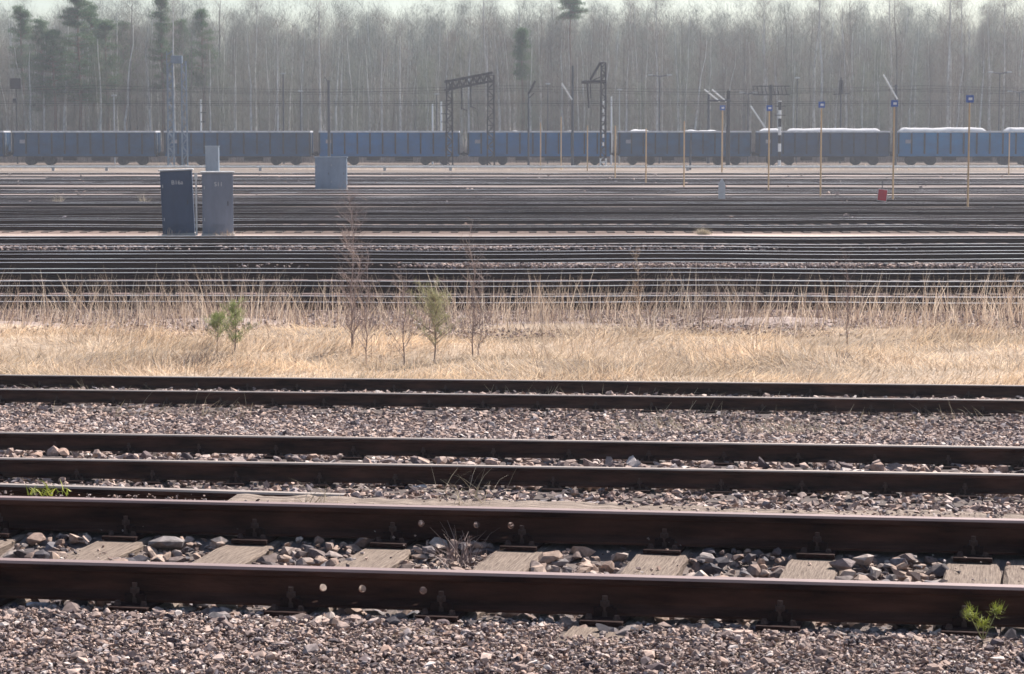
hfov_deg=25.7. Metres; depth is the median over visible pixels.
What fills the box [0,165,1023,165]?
railway track
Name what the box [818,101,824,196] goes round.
marker pole
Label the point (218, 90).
birch tree
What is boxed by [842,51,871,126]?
birch tree
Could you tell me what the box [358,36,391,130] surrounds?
birch tree
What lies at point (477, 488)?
dry plant
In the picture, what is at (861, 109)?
birch tree
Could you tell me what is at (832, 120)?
birch tree
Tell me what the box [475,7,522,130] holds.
birch tree
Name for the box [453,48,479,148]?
birch tree
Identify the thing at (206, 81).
bare tree
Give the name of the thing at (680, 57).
birch tree
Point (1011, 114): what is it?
bare tree
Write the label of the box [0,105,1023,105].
overhead wire
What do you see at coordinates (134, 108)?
bare tree
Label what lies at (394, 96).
bare tree
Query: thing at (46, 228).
railway track
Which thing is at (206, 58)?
bare tree
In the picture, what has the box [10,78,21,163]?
signal mast
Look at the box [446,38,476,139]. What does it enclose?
bare tree
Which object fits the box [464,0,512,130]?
birch tree
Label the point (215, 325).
young conifer
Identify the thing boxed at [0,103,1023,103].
overhead wire
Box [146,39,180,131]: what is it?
birch tree
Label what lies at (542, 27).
birch tree
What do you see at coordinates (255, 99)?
birch tree
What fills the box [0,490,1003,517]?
gravel
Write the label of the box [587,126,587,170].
marker pole
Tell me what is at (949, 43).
birch tree
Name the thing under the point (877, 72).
birch tree
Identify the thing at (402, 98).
birch tree
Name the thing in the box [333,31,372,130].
birch tree
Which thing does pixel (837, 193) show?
rubble
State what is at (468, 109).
birch tree
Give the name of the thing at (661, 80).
birch tree
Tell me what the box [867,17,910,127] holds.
bare tree
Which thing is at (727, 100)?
catenary mast
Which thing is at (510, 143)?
open wagon
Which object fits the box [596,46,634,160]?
bare tree
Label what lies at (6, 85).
bare tree
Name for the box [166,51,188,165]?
lattice tower
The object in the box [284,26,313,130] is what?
birch tree
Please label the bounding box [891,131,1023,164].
open wagon
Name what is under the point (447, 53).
birch tree
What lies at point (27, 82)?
birch tree
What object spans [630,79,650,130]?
birch tree
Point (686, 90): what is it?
birch tree
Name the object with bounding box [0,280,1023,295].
railway track
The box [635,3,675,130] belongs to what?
birch tree
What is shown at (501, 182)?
railway track
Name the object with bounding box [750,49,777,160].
birch tree
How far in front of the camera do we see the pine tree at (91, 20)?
253.77 m
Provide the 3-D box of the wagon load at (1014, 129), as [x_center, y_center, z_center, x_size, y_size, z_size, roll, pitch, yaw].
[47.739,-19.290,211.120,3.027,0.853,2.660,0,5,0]
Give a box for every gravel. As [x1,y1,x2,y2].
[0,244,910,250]
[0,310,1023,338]
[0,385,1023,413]
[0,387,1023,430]
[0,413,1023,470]
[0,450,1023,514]
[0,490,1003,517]
[0,602,1023,673]
[237,261,1023,268]
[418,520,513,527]
[431,498,1023,517]
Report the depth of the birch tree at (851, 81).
256.78 m
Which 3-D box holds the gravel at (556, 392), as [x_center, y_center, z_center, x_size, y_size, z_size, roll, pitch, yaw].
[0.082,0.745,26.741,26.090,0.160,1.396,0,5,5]
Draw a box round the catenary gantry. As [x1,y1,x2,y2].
[444,71,494,165]
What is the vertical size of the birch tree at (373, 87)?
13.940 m
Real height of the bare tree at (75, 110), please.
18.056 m
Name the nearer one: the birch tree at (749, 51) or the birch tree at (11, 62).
the birch tree at (749, 51)
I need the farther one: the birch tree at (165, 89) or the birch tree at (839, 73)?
the birch tree at (165, 89)
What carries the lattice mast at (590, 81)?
on the ground at (610, 550)
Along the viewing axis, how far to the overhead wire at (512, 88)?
197.84 m
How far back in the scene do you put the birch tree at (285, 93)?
262.89 m
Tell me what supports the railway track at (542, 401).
on the ground at (610, 550)
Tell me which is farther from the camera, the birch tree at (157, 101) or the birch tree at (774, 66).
the birch tree at (157, 101)
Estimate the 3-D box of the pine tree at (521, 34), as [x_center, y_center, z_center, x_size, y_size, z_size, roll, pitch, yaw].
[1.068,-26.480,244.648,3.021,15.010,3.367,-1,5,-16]
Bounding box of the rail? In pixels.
[0,483,346,500]
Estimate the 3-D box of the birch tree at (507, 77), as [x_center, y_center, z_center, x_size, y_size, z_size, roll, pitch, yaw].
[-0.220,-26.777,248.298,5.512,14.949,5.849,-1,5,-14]
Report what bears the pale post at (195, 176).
on the ground at (610, 550)
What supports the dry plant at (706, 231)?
on the ground at (610, 550)
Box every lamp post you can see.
[111,95,115,163]
[281,73,285,163]
[298,91,302,162]
[434,93,438,162]
[545,83,549,163]
[617,89,621,163]
[648,74,671,163]
[743,93,764,163]
[795,77,799,163]
[988,71,1011,163]
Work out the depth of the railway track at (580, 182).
140.13 m
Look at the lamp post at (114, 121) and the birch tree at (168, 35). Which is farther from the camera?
the birch tree at (168, 35)
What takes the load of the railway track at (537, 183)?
on the ground at (610, 550)
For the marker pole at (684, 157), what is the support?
on the ground at (610, 550)
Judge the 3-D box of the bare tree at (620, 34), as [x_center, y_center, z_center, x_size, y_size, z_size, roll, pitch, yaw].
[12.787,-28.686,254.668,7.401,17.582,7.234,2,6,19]
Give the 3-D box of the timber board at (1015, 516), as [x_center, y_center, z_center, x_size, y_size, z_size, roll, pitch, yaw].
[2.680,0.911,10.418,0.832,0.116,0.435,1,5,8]
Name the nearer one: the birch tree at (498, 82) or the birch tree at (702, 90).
the birch tree at (498, 82)
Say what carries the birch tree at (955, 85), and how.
on the ground at (610, 550)
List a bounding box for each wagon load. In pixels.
[631,129,714,130]
[760,128,777,130]
[787,128,879,130]
[899,127,985,130]
[1003,127,1023,130]
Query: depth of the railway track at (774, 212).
88.39 m
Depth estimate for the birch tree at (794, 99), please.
242.45 m
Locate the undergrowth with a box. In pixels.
[0,125,1016,162]
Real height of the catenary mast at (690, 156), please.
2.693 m
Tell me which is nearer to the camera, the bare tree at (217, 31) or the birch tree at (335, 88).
the birch tree at (335, 88)
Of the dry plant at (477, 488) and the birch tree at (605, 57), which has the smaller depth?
the dry plant at (477, 488)
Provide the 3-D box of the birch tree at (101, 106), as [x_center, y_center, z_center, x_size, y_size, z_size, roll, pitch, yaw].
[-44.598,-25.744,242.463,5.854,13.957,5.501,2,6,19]
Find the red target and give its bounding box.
[877,181,887,201]
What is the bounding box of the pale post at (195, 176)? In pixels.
[194,173,197,234]
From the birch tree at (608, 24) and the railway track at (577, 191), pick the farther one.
the birch tree at (608, 24)
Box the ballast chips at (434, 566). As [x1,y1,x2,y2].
[4,533,998,627]
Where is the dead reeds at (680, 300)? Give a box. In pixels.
[0,262,1023,329]
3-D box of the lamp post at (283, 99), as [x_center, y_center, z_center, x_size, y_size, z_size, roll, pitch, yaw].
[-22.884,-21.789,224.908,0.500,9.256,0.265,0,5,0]
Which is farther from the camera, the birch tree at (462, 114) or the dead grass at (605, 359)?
the birch tree at (462, 114)
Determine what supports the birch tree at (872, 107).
on the ground at (610, 550)
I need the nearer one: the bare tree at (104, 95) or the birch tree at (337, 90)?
the birch tree at (337, 90)
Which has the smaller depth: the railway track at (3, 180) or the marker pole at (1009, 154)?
the railway track at (3, 180)
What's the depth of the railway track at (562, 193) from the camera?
116.56 m
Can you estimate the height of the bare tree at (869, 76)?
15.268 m
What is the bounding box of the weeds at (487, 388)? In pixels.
[11,383,779,396]
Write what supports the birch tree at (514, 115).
on the ground at (610, 550)
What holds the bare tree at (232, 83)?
on the ground at (610, 550)
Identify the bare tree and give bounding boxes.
[0,24,25,130]
[0,33,19,130]
[0,34,20,129]
[0,36,27,130]
[34,56,83,130]
[44,14,84,127]
[57,6,97,130]
[67,52,96,128]
[89,39,115,130]
[104,0,152,130]
[117,29,145,130]
[119,22,156,130]
[133,6,196,130]
[152,27,209,130]
[165,6,218,130]
[169,23,218,130]
[189,15,224,130]
[189,29,226,130]
[203,0,243,130]
[218,38,258,130]
[223,18,263,130]
[236,19,280,130]
[243,18,273,130]
[249,38,288,130]
[278,21,323,130]
[291,10,343,141]
[297,0,345,133]
[365,22,413,130]
[385,16,434,129]
[391,41,435,161]
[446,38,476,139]
[453,28,502,140]
[495,2,537,130]
[520,1,580,130]
[521,1,567,129]
[526,22,566,129]
[533,10,585,130]
[536,52,582,130]
[575,6,612,130]
[594,14,656,128]
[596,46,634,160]
[614,15,647,130]
[616,15,672,130]
[666,11,704,129]
[674,28,721,129]
[683,18,724,130]
[701,14,743,130]
[704,40,741,130]
[714,25,748,130]
[716,16,773,132]
[724,13,768,159]
[755,0,815,128]
[755,32,790,129]
[767,24,819,130]
[785,29,817,128]
[790,5,831,128]
[808,13,842,127]
[828,0,872,127]
[856,41,879,127]
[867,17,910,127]
[869,0,922,131]
[884,29,928,129]
[898,48,927,127]
[910,39,948,127]
[924,14,959,158]
[924,40,956,127]
[949,11,987,127]
[965,13,1000,128]
[990,13,1023,128]
[992,52,1023,129]
[999,13,1023,126]
[1006,36,1023,126]
[1008,49,1023,127]
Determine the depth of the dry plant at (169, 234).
71.76 m
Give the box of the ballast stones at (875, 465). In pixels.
[0,446,1023,497]
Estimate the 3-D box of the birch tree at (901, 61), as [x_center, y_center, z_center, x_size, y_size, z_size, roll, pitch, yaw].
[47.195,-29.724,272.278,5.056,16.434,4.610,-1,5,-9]
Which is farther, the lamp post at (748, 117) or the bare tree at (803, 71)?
the bare tree at (803, 71)
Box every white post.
[200,99,205,130]
[432,104,433,163]
[440,101,447,163]
[610,96,611,163]
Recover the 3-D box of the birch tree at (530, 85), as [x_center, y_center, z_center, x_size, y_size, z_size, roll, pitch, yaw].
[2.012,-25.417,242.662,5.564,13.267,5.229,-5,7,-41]
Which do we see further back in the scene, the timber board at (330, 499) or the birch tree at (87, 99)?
the birch tree at (87, 99)
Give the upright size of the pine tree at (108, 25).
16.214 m
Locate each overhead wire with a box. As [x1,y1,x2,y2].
[0,101,1023,101]
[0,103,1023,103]
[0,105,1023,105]
[3,103,1020,103]
[8,88,1015,92]
[12,91,1011,93]
[14,88,1006,91]
[24,85,999,89]
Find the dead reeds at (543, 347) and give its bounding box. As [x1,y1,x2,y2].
[0,289,1023,381]
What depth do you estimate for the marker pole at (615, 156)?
155.43 m
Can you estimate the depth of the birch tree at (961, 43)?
257.85 m
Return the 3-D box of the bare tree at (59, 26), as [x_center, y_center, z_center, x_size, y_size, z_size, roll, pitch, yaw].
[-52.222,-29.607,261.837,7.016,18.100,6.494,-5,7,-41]
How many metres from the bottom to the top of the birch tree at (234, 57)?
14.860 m
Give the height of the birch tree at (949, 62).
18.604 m
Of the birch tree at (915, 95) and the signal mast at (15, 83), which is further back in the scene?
the birch tree at (915, 95)
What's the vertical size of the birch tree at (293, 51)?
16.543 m
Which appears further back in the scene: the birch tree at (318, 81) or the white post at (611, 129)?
the birch tree at (318, 81)
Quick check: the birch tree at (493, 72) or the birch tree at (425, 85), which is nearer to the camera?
the birch tree at (425, 85)
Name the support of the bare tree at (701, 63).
on the ground at (610, 550)
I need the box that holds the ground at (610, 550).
[0,140,1023,673]
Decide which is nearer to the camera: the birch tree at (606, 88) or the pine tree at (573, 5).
the birch tree at (606, 88)
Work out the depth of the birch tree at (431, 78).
270.77 m
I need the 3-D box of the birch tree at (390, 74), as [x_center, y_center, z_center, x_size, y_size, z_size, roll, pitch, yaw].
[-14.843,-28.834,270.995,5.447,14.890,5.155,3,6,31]
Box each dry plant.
[52,194,67,201]
[133,338,242,370]
[136,195,150,201]
[162,231,185,235]
[212,228,242,235]
[282,480,339,502]
[417,520,504,568]
[427,468,516,505]
[691,226,712,234]
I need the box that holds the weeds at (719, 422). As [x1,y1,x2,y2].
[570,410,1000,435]
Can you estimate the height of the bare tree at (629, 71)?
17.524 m
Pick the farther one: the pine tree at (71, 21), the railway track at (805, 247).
the pine tree at (71, 21)
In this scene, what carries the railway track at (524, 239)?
on the ground at (610, 550)
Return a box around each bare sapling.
[316,175,387,348]
[348,244,391,363]
[385,261,424,365]
[438,217,499,355]
[624,245,655,325]
[834,248,866,344]
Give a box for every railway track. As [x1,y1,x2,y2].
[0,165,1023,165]
[0,166,1023,170]
[0,173,1023,174]
[0,176,1023,176]
[0,179,1023,181]
[0,181,1023,182]
[0,183,1023,184]
[0,187,1023,188]
[0,189,1023,191]
[0,192,1023,193]
[0,194,1023,196]
[0,196,1023,198]
[0,198,1023,201]
[0,200,843,201]
[0,202,1023,206]
[0,206,1023,209]
[0,209,1023,214]
[0,210,526,214]
[0,215,1023,218]
[0,218,1023,225]
[0,224,1023,232]
[0,235,1023,243]
[0,243,1023,250]
[0,250,1023,258]
[0,258,1023,268]
[0,268,1023,280]
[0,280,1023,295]
[0,295,1023,313]
[0,374,1023,423]
[0,432,1023,510]
[0,496,1023,663]
[4,178,1023,179]
[45,176,824,178]
[94,182,733,182]
[123,190,1023,193]
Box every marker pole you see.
[540,123,540,168]
[560,117,561,169]
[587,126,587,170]
[614,126,615,177]
[645,129,646,182]
[683,121,684,186]
[720,105,724,171]
[766,105,771,189]
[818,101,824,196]
[891,100,897,198]
[966,95,973,206]
[1008,133,1009,174]
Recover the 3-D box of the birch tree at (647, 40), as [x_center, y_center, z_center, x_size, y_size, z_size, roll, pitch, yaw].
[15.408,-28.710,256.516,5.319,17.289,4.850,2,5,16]
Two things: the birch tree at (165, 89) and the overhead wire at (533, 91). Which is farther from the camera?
the birch tree at (165, 89)
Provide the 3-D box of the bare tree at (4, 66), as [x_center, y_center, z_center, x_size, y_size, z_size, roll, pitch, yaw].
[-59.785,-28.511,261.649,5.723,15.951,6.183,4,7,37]
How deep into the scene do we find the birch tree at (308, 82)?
269.04 m
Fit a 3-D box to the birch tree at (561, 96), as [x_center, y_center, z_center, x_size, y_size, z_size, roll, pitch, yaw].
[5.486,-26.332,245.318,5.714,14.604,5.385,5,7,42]
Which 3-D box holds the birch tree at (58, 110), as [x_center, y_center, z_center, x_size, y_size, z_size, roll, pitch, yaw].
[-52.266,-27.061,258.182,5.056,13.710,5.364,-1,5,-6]
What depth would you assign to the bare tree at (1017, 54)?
270.39 m
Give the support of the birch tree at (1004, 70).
on the ground at (610, 550)
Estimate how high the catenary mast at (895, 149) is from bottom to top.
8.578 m
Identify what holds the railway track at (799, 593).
on the ground at (610, 550)
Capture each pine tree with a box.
[5,3,38,129]
[20,15,59,130]
[26,28,77,130]
[49,0,108,159]
[75,2,113,130]
[82,18,131,130]
[105,20,142,128]
[141,0,176,151]
[164,18,198,123]
[183,7,222,130]
[509,26,536,130]
[556,0,591,130]
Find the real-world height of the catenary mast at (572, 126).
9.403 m
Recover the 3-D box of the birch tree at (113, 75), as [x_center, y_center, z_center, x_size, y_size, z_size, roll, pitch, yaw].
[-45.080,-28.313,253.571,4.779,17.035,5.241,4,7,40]
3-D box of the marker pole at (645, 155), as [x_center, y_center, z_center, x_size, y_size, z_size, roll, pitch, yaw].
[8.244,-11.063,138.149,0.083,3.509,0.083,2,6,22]
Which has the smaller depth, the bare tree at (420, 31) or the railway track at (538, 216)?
the railway track at (538, 216)
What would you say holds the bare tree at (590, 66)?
on the ground at (610, 550)
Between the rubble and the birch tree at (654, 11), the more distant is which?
the birch tree at (654, 11)
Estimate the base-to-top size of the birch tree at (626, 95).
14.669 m
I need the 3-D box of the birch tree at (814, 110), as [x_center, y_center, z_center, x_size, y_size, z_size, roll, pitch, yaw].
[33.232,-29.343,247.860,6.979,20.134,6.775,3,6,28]
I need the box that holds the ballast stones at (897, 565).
[2,532,1023,629]
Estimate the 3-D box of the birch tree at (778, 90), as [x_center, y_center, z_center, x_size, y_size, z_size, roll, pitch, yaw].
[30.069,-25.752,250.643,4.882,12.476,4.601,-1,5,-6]
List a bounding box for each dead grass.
[0,163,1021,169]
[0,308,1023,384]
[17,369,1021,383]
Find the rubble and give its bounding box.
[9,173,1007,223]
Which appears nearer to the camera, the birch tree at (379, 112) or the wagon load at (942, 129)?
the wagon load at (942, 129)
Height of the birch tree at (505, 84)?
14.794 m
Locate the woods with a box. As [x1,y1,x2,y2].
[0,0,1023,147]
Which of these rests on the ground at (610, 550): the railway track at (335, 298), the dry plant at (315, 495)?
the railway track at (335, 298)
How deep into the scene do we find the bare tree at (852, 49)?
263.95 m
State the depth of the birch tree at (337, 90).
240.35 m
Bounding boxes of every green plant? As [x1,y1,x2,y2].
[25,480,69,495]
[962,601,1007,639]
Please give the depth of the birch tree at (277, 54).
242.03 m
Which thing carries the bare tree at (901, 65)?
on the ground at (610, 550)
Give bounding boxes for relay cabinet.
[158,168,195,235]
[200,171,234,235]
[205,146,219,170]
[314,157,347,188]
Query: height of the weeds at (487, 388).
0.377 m
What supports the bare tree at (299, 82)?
on the ground at (610, 550)
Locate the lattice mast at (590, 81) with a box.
[581,61,606,165]
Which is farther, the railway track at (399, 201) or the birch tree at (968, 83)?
the birch tree at (968, 83)
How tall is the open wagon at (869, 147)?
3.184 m
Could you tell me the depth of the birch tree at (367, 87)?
245.38 m
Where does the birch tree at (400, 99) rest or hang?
on the ground at (610, 550)
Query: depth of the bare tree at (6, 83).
250.92 m
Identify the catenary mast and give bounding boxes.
[324,77,330,156]
[527,81,535,165]
[561,66,573,165]
[689,140,690,169]
[704,89,730,165]
[707,94,709,163]
[833,77,849,163]
[883,74,897,165]
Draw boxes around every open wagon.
[0,131,11,156]
[8,131,164,164]
[160,131,317,164]
[314,131,464,164]
[462,131,613,164]
[613,131,755,164]
[751,131,892,164]
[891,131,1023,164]
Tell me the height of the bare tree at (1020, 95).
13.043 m
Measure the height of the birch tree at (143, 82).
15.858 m
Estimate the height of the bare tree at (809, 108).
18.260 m
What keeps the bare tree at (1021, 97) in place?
on the ground at (610, 550)
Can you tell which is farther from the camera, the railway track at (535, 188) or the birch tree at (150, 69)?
the birch tree at (150, 69)
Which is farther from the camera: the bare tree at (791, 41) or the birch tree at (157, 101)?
the birch tree at (157, 101)
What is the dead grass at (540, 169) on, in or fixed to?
on the ground at (610, 550)
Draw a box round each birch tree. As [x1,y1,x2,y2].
[0,10,30,130]
[1,47,20,141]
[6,40,42,130]
[10,33,50,130]
[13,30,54,130]
[15,21,47,130]
[22,43,51,130]
[24,24,57,130]
[37,27,72,130]
[40,55,76,130]
[41,48,79,130]
[47,4,89,160]
[69,5,95,130]
[70,29,105,130]
[75,37,123,130]
[82,61,111,130]
[84,94,112,129]
[91,15,126,130]
[92,0,137,158]
[99,17,148,130]
[104,52,137,130]
[124,0,178,130]
[132,4,160,130]
[133,27,164,132]
[133,30,155,130]
[141,55,170,141]
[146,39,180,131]
[149,0,195,158]
[151,33,177,137]
[157,1,196,130]
[157,18,199,130]
[191,40,225,130]
[207,37,230,130]
[208,47,243,130]
[211,17,249,130]
[213,20,249,130]
[219,31,255,159]
[231,17,275,130]
[237,0,273,130]
[252,36,284,157]
[256,70,292,130]
[260,10,297,130]
[264,21,309,130]
[265,39,295,130]
[270,55,296,130]
[280,69,309,130]
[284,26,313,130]
[286,20,320,130]
[293,38,317,133]
[299,0,340,156]
[300,38,343,131]
[308,33,342,142]
[314,36,345,130]
[317,35,354,130]
[322,44,350,130]
[326,12,362,130]
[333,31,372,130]
[337,51,365,129]
[340,48,370,130]
[348,31,374,129]
[349,4,398,130]
[350,33,387,130]
[356,40,391,130]
[356,46,396,130]
[358,8,402,158]
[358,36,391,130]
[375,37,402,130]
[380,13,417,130]
[387,39,420,130]
[403,62,427,130]
[411,44,440,128]
[413,56,439,130]
[418,17,458,130]
[421,38,449,129]
[421,43,445,129]
[426,20,467,130]
[427,19,463,130]
[436,31,479,151]
[439,69,466,142]
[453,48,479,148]
[455,8,490,145]
[456,36,484,137]
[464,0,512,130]
[471,56,497,130]
[472,12,506,130]
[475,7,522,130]
[478,29,509,124]
[489,29,519,130]
[491,37,526,129]
[492,30,521,130]
[493,0,537,130]
[513,40,555,130]
[519,14,560,130]
[521,47,559,130]
[545,34,580,130]
[550,9,589,130]
[552,24,581,130]
[561,52,593,130]
[567,35,598,130]
[575,33,602,130]
[575,45,599,130]
[583,59,610,130]
[584,49,621,130]
[585,19,620,130]
[589,7,623,129]
[589,39,618,157]
[609,32,645,157]
[612,0,653,130]
[617,0,655,128]
[625,14,661,130]
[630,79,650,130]
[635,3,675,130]
[641,24,676,160]
[643,0,674,127]
[648,22,677,130]
[658,21,698,130]
[660,41,696,130]
[667,1,706,129]
[669,52,702,130]
[675,37,720,129]
[687,60,715,128]
[693,32,724,126]
[704,46,746,130]
[715,58,739,130]
[726,34,757,130]
[731,37,768,141]
[735,51,762,140]
[746,0,784,130]
[746,22,779,128]
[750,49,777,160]
[757,33,790,128]
[758,43,792,130]
[766,54,799,130]
[774,10,812,128]
[774,56,810,129]
[785,37,815,128]
[788,0,835,127]
[792,56,818,128]
[803,0,843,127]
[816,46,850,127]
[817,70,839,127]
[822,37,852,127]
[823,0,869,128]
[827,9,870,128]
[832,27,874,128]
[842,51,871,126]
[847,56,881,128]
[848,44,884,127]
[858,26,892,130]
[860,34,902,129]
[860,42,892,141]
[869,0,912,149]
[879,0,923,127]
[884,30,927,128]
[886,33,913,124]
[899,17,931,127]
[904,62,934,127]
[913,35,944,127]
[924,0,968,160]
[932,11,961,125]
[933,0,970,127]
[938,0,989,127]
[938,50,971,126]
[940,48,976,160]
[954,39,979,127]
[962,28,1001,130]
[964,0,1012,130]
[971,45,1009,130]
[981,0,1023,130]
[1000,0,1023,126]
[1012,42,1023,126]
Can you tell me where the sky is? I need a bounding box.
[0,0,1023,139]
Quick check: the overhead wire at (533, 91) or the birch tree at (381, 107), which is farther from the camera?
the birch tree at (381, 107)
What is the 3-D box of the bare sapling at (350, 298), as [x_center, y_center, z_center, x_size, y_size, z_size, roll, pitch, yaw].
[-2.445,-1.123,34.540,0.951,2.722,0.824,-3,6,-30]
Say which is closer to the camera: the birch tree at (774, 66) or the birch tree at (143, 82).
the birch tree at (774, 66)
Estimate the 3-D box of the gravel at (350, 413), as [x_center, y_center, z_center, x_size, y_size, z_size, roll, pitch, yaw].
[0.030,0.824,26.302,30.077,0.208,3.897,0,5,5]
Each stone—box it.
[26,602,50,606]
[149,536,184,549]
[215,604,238,608]
[429,537,447,550]
[630,616,649,622]
[704,619,720,627]
[829,559,855,570]
[852,554,873,564]
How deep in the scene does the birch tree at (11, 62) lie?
272.71 m
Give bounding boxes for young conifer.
[203,308,229,348]
[211,296,259,352]
[399,276,464,363]
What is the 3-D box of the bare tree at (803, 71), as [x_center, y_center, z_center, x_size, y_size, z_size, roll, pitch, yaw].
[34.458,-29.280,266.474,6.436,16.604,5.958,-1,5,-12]
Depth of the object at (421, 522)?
10.51 m
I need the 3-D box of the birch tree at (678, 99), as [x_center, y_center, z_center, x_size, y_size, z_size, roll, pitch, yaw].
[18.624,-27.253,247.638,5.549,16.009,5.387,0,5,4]
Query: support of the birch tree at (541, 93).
on the ground at (610, 550)
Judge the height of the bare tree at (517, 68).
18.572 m
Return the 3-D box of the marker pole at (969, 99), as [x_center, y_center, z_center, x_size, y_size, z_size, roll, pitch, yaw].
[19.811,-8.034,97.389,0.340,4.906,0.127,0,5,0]
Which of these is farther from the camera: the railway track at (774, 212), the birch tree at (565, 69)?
the birch tree at (565, 69)
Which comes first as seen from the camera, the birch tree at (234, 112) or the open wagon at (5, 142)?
the open wagon at (5, 142)
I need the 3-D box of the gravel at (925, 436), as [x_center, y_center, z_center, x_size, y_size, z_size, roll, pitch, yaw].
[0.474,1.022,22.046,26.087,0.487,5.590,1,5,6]
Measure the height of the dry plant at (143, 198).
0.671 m
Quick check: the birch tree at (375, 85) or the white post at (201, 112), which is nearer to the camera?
the white post at (201, 112)
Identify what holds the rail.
on the ground at (610, 550)
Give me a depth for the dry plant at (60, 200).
102.74 m
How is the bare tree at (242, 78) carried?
on the ground at (610, 550)
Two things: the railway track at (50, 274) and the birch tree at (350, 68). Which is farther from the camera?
the birch tree at (350, 68)
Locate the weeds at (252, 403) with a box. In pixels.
[13,392,1005,426]
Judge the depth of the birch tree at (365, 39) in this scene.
253.22 m
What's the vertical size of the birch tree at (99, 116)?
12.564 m
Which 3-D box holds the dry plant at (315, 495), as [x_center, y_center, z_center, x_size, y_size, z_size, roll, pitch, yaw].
[-0.973,0.759,10.869,0.322,0.126,0.272,0,5,0]
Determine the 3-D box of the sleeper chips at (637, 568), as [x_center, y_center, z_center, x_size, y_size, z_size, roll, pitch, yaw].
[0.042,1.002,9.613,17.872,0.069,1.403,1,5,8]
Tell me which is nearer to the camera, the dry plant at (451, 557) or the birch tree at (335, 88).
the dry plant at (451, 557)
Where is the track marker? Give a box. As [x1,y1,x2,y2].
[718,179,724,198]
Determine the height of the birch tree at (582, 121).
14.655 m
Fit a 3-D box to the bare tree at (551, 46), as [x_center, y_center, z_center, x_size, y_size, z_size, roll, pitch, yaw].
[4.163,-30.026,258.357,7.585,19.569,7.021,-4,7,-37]
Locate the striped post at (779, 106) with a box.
[774,101,785,165]
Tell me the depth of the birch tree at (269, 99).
250.63 m
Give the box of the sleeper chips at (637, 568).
[60,526,1019,581]
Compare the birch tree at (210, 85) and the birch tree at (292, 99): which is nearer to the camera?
the birch tree at (210, 85)
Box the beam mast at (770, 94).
[753,85,789,127]
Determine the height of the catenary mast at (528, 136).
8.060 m
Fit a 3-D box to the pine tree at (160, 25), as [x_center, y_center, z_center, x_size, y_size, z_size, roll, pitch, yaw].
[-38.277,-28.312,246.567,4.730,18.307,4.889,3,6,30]
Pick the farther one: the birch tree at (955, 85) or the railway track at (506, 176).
the birch tree at (955, 85)
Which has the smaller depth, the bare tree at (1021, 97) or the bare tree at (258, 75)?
the bare tree at (1021, 97)
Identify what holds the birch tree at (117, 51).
on the ground at (610, 550)
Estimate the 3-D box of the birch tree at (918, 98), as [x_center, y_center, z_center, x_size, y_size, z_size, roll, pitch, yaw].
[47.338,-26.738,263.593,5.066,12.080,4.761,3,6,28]
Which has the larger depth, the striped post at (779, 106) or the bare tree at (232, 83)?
the bare tree at (232, 83)
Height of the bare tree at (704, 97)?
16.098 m
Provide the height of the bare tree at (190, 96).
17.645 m
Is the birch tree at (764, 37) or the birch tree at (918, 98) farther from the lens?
the birch tree at (918, 98)
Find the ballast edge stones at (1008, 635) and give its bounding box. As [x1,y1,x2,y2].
[10,599,1015,644]
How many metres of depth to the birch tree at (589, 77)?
271.04 m
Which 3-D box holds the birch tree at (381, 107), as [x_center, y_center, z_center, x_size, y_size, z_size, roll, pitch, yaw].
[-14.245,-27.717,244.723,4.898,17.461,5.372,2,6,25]
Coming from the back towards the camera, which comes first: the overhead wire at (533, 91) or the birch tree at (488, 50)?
the birch tree at (488, 50)
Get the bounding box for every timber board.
[228,494,462,525]
[461,499,879,527]
[886,509,986,517]
[995,513,1023,518]
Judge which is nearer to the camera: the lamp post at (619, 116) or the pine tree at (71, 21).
the lamp post at (619, 116)
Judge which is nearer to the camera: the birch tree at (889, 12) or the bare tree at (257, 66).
the birch tree at (889, 12)
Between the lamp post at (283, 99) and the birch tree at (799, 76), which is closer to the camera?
the lamp post at (283, 99)
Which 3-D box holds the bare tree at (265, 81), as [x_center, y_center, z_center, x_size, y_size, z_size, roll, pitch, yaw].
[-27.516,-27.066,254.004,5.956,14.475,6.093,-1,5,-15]
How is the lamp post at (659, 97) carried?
on the ground at (610, 550)
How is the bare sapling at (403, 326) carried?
on the ground at (610, 550)
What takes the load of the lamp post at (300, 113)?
on the ground at (610, 550)
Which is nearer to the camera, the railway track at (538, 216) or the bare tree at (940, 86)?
the railway track at (538, 216)

